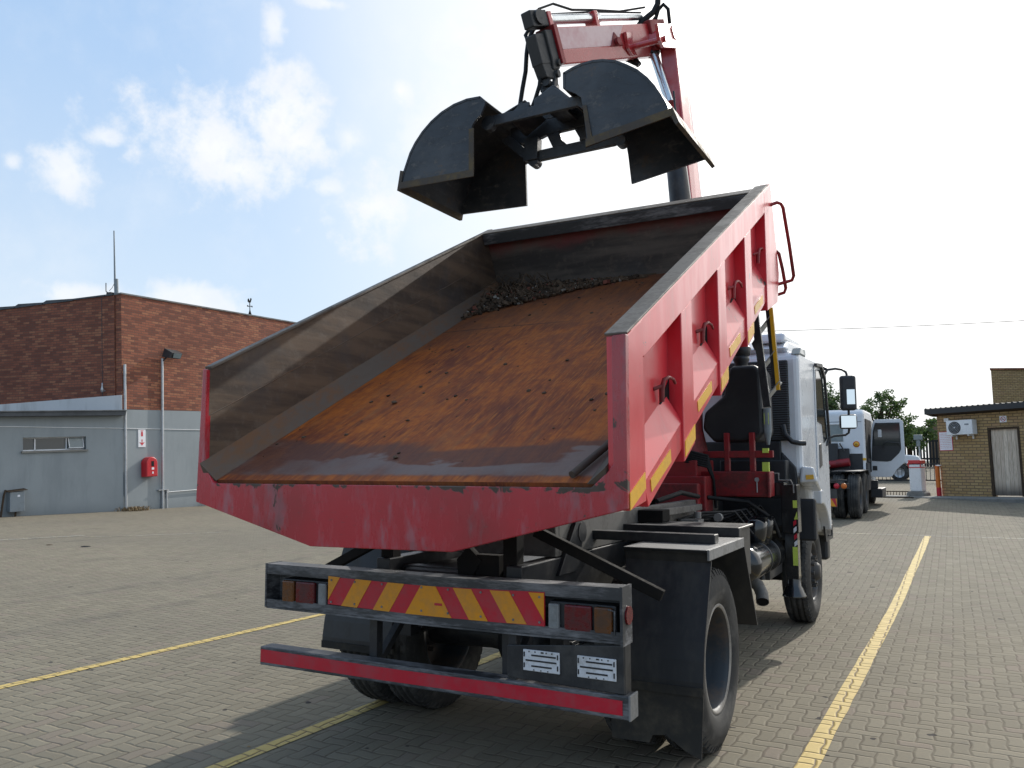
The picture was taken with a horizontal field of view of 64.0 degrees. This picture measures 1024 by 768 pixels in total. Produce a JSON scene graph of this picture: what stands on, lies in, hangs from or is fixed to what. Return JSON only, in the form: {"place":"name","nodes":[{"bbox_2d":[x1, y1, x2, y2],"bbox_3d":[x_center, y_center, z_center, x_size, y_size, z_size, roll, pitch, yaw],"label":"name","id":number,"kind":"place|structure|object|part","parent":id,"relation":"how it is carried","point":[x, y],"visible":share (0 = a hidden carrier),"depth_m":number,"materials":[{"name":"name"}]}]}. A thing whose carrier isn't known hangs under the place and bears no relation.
{"place":"outdoors","nodes":[
{"label":"outdoors","id":0,"kind":"place"},
{"bbox_2d":[0,461,1023,767],"bbox_3d":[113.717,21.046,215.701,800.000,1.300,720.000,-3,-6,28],"label":"paved yard","id":1,"kind":"structure","parent":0,"point":[942,685],"depth_m":6.47,"materials":[{"name":"brick"}]},
{"bbox_2d":[114,506,153,511],"bbox_3d":[-13.013,4.279,28.203,1.363,0.175,1.128,4,-7,-40],"label":"dry weed","id":2,"kind":"object","parent":1,"relation":"on","point":[134,508],"visible":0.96,"depth_m":28.02,"materials":[{"name":"beige plant"}]},
{"bbox_2d":[0,292,295,516],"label":"brick building","id":3,"kind":"structure","parent":1,"relation":"on","point":[62,415],"depth_m":29.14,"materials":[{"name":"red brick"}]},
{"bbox_2d":[0,488,27,516],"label":"meter box","id":4,"kind":"object","parent":3,"relation":"attached to","point":[15,502],"visible":0.84,"depth_m":25.23,"materials":[{"name":"grey metal"}]},
{"bbox_2d":[21,437,87,452],"bbox_3d":[-14.844,1.971,26.567,0.290,0.570,2.021,-5,-7,39],"label":"window","id":5,"kind":"structure","parent":3,"relation":"in","point":[48,444],"depth_m":26.61,"materials":[{"name":"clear glass"}]},
{"bbox_2d":[105,231,118,293],"bbox_3d":[-14.142,-4.201,28.991,0.553,2.451,0.210,-2,-6,14],"label":"antenna","id":6,"kind":"object","parent":3,"relation":"on","point":[116,287],"visible":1,"depth_m":28.88,"materials":[{"name":"grey metal"}]},
{"bbox_2d":[123,364,127,508],"bbox_3d":[-13.349,1.935,28.277,0.325,5.249,0.089,2,-6,-25],"label":"drainpipe","id":7,"kind":"object","parent":3,"relation":"attached to","point":[125,437],"visible":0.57,"depth_m":28.25,"materials":[{"name":"metal"}]},
{"bbox_2d":[138,429,145,446],"bbox_3d":[-13.080,1.919,28.937,0.035,0.632,0.326,-3,-6,26],"label":"fire sign","id":8,"kind":"object","parent":3,"relation":"attached to","point":[141,437],"visible":1,"depth_m":28.93,"materials":[{"name":"white plastic"}]},
{"bbox_2d":[141,457,156,476],"bbox_3d":[-12.824,2.932,28.961,0.330,0.712,0.483,-3,-6,28],"label":"fire cabinet","id":9,"kind":"object","parent":3,"relation":"attached to","point":[148,466],"visible":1,"depth_m":28.80,"materials":[{"name":"red metal"}]},
{"bbox_2d":[247,298,252,314],"bbox_3d":[-11.068,-3.214,34.579,0.251,0.868,0.220,2,-6,-21],"label":"weather vane","id":10,"kind":"object","parent":3,"relation":"on","point":[249,301],"visible":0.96,"depth_m":34.56,"materials":[{"name":"grey metal"}]},
{"bbox_2d":[0,614,324,688],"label":"parking line","id":11,"kind":"object","parent":1,"relation":"on","point":[129,657],"visible":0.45,"depth_m":6.96,"materials":[{"name":"yellow paint"}]},
{"bbox_2d":[157,348,181,508],"bbox_3d":[-12.463,1.668,29.806,0.503,5.956,0.714,-3,-6,28],"label":"light pole","id":12,"kind":"object","parent":1,"relation":"on","point":[170,353],"visible":0.87,"depth_m":29.73,"materials":[{"name":"metal"}]},
{"bbox_2d":[206,652,500,767],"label":"parking line","id":13,"kind":"object","parent":1,"relation":"on","point":[239,758],"visible":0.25,"depth_m":4.90,"materials":[{"name":"yellow paint"}]},
{"bbox_2d":[196,0,856,759],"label":"tipper truck","id":14,"kind":"object","parent":1,"relation":"on","point":[652,546],"visible":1,"depth_m":4.74,"materials":[{"name":"red paint"}]},
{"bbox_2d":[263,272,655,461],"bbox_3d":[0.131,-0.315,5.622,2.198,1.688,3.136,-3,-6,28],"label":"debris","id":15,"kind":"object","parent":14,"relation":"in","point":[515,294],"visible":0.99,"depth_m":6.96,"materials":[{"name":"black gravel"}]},
{"bbox_2d":[397,30,714,220],"bbox_3d":[0.327,-2.304,6.659,2.375,1.409,0.972,-3,-6,28],"label":"clamshell grab","id":16,"kind":"object","parent":14,"relation":"hanging from","point":[477,154],"visible":0.93,"depth_m":6.61,"materials":[{"name":"metal"}]},
{"bbox_2d":[569,439,607,477],"bbox_3d":[0.419,0.276,3.702,0.039,0.291,0.501,-5,-7,41],"label":"steel bar","id":17,"kind":"object","parent":14,"relation":"on","point":[585,463],"visible":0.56,"depth_m":3.59,"materials":[{"name":"grey metal"}]},
{"bbox_2d":[823,381,839,410],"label":"leafy tree","id":18,"kind":"object","parent":1,"relation":"on","point":[832,401],"visible":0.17,"depth_m":43.74,"materials":[{"name":"green plant"}]},
{"bbox_2d":[794,536,930,767],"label":"parking line","id":19,"kind":"object","parent":1,"relation":"on","point":[815,751],"visible":1,"depth_m":5.95,"materials":[{"name":"yellow paint"}]},
{"bbox_2d":[825,409,904,518],"bbox_3d":[8.332,1.984,21.142,3.205,2.615,6.170,-3,-6,28],"label":"truck tractor","id":20,"kind":"object","parent":1,"relation":"on","point":[865,453],"visible":0.46,"depth_m":20.56,"materials":[{"name":"metal"}]},
{"bbox_3d":[7.747,1.248,20.979,1.420,0.465,0.032,-3,-6,28],"label":"rear window","id":21,"kind":"part","parent":20,"relation":"part of","materials":[{"name":"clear glass"}]},
{"bbox_3d":[9.824,1.680,21.484,0.869,1.510,0.126,-3,-6,28],"label":"open door","id":22,"kind":"part","parent":20,"relation":"part of","materials":[{"name":"white paint"}]},
{"bbox_2d":[856,389,926,450],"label":"leafy tree","id":23,"kind":"object","parent":1,"relation":"on","point":[889,410],"visible":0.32,"depth_m":42.41,"materials":[{"name":"green plant"}]},
{"bbox_2d":[883,491,913,497],"bbox_3d":[10.806,3.399,25.270,2.900,0.190,1.095,-3,-6,28],"label":"spike barrier","id":24,"kind":"object","parent":1,"relation":"on","point":[895,496],"visible":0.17,"depth_m":24.94,"materials":[{"name":"white metal"}]},
{"bbox_2d":[892,455,921,478],"bbox_3d":[14.539,3.182,34.224,4.663,1.699,1.670,-3,-6,28],"label":"pickup","id":25,"kind":"object","parent":1,"relation":"on","point":[900,474],"visible":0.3,"depth_m":32.67,"materials":[{"name":"white paint"}]},
{"bbox_2d":[913,435,922,457],"bbox_3d":[18.970,3.269,38.181,0.380,1.802,0.200,-3,-6,28],"label":"road sign","id":26,"kind":"object","parent":1,"relation":"on","point":[917,438],"visible":0.91,"depth_m":38.16,"materials":[{"name":"metal"}]},
{"bbox_2d":[906,460,930,495],"bbox_3d":[12.349,2.916,24.912,0.521,1.206,0.554,5,-7,-42],"label":"barrier cabinet","id":27,"kind":"object","parent":1,"relation":"on","point":[917,477],"visible":0.91,"depth_m":24.79,"materials":[{"name":"white metal"}]},
{"bbox_2d":[905,418,937,465],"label":"leafy shrub","id":28,"kind":"object","parent":1,"relation":"on","point":[929,435],"visible":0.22,"depth_m":43.44,"materials":[{"name":"green plant"}]},
{"bbox_2d":[905,435,939,466],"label":"palisade fence","id":29,"kind":"object","parent":1,"relation":"on","point":[927,458],"visible":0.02,"depth_m":45.97,"materials":[{"name":"metal"}]},
{"bbox_2d":[927,419,939,464],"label":"fence","id":30,"kind":"object","parent":1,"relation":"on","point":[935,428],"visible":0.06,"depth_m":52.98,"materials":[{"name":"black metal"}]},
{"bbox_2d":[909,496,1023,502],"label":"curb","id":31,"kind":"structure","parent":1,"relation":"on","point":[1015,499],"depth_m":22.88,"materials":[{"name":"grey concrete"}]},
{"bbox_2d":[935,465,941,495],"bbox_3d":[12.828,2.898,24.610,0.126,0.928,0.150,3,-7,-33],"label":"guard post","id":32,"kind":"object","parent":31,"relation":"on","point":[938,481],"visible":1,"depth_m":24.59,"materials":[{"name":"orange metal"}]},
{"bbox_2d":[924,401,1023,496],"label":"gate hut","id":33,"kind":"object","parent":31,"relation":"on","point":[987,460],"visible":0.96,"depth_m":23.58,"materials":[{"name":"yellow brick"}]},
{"bbox_2d":[938,432,952,450],"bbox_3d":[13.020,1.716,24.571,0.024,0.578,0.414,3,-7,-33],"label":"notice board","id":34,"kind":"object","parent":33,"relation":"attached to","point":[945,442],"visible":0.99,"depth_m":24.57,"materials":[{"name":"white paper"}]},
{"bbox_2d":[946,419,976,438],"bbox_3d":[13.205,1.336,24.033,0.339,0.562,0.763,3,-7,-33],"label":"air conditioner","id":35,"kind":"object","parent":33,"relation":"attached to","point":[955,428],"visible":1,"depth_m":23.89,"materials":[{"name":"white plastic"}]},
{"bbox_2d":[999,416,1006,421],"bbox_3d":[13.937,0.994,23.238,0.018,0.183,0.188,3,-7,-33],"label":"no smoking sign","id":36,"kind":"object","parent":33,"relation":"attached to","point":[1003,418],"visible":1,"depth_m":23.23,"materials":[{"name":"white"}]},
{"bbox_2d":[987,426,1023,496],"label":"plank door","id":37,"kind":"structure","parent":33,"relation":"in","point":[1005,455],"depth_m":23.18,"materials":[{"name":"grey wood"}]},
{"bbox_2d":[990,368,1023,428],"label":"brick building","id":38,"kind":"structure","parent":1,"relation":"on","point":[1007,384],"depth_m":39.94,"materials":[{"name":"beige brick"}]},
{"bbox_2d":[0,0,1023,460],"label":"sky","id":39,"kind":"structure","parent":0,"point":[233,152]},
{"bbox_2d":[778,320,1023,330],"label":"overhead wire","id":40,"kind":"object","parent":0,"point":[901,326],"visible":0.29,"depth_m":26.53,"materials":[{"name":"grey metal"}]},
{"bbox_2d":[876,463,940,480],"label":"barred gate","id":41,"kind":"structure","parent":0,"point":[894,479],"depth_m":31.64,"materials":[{"name":"metal"}]}
]}

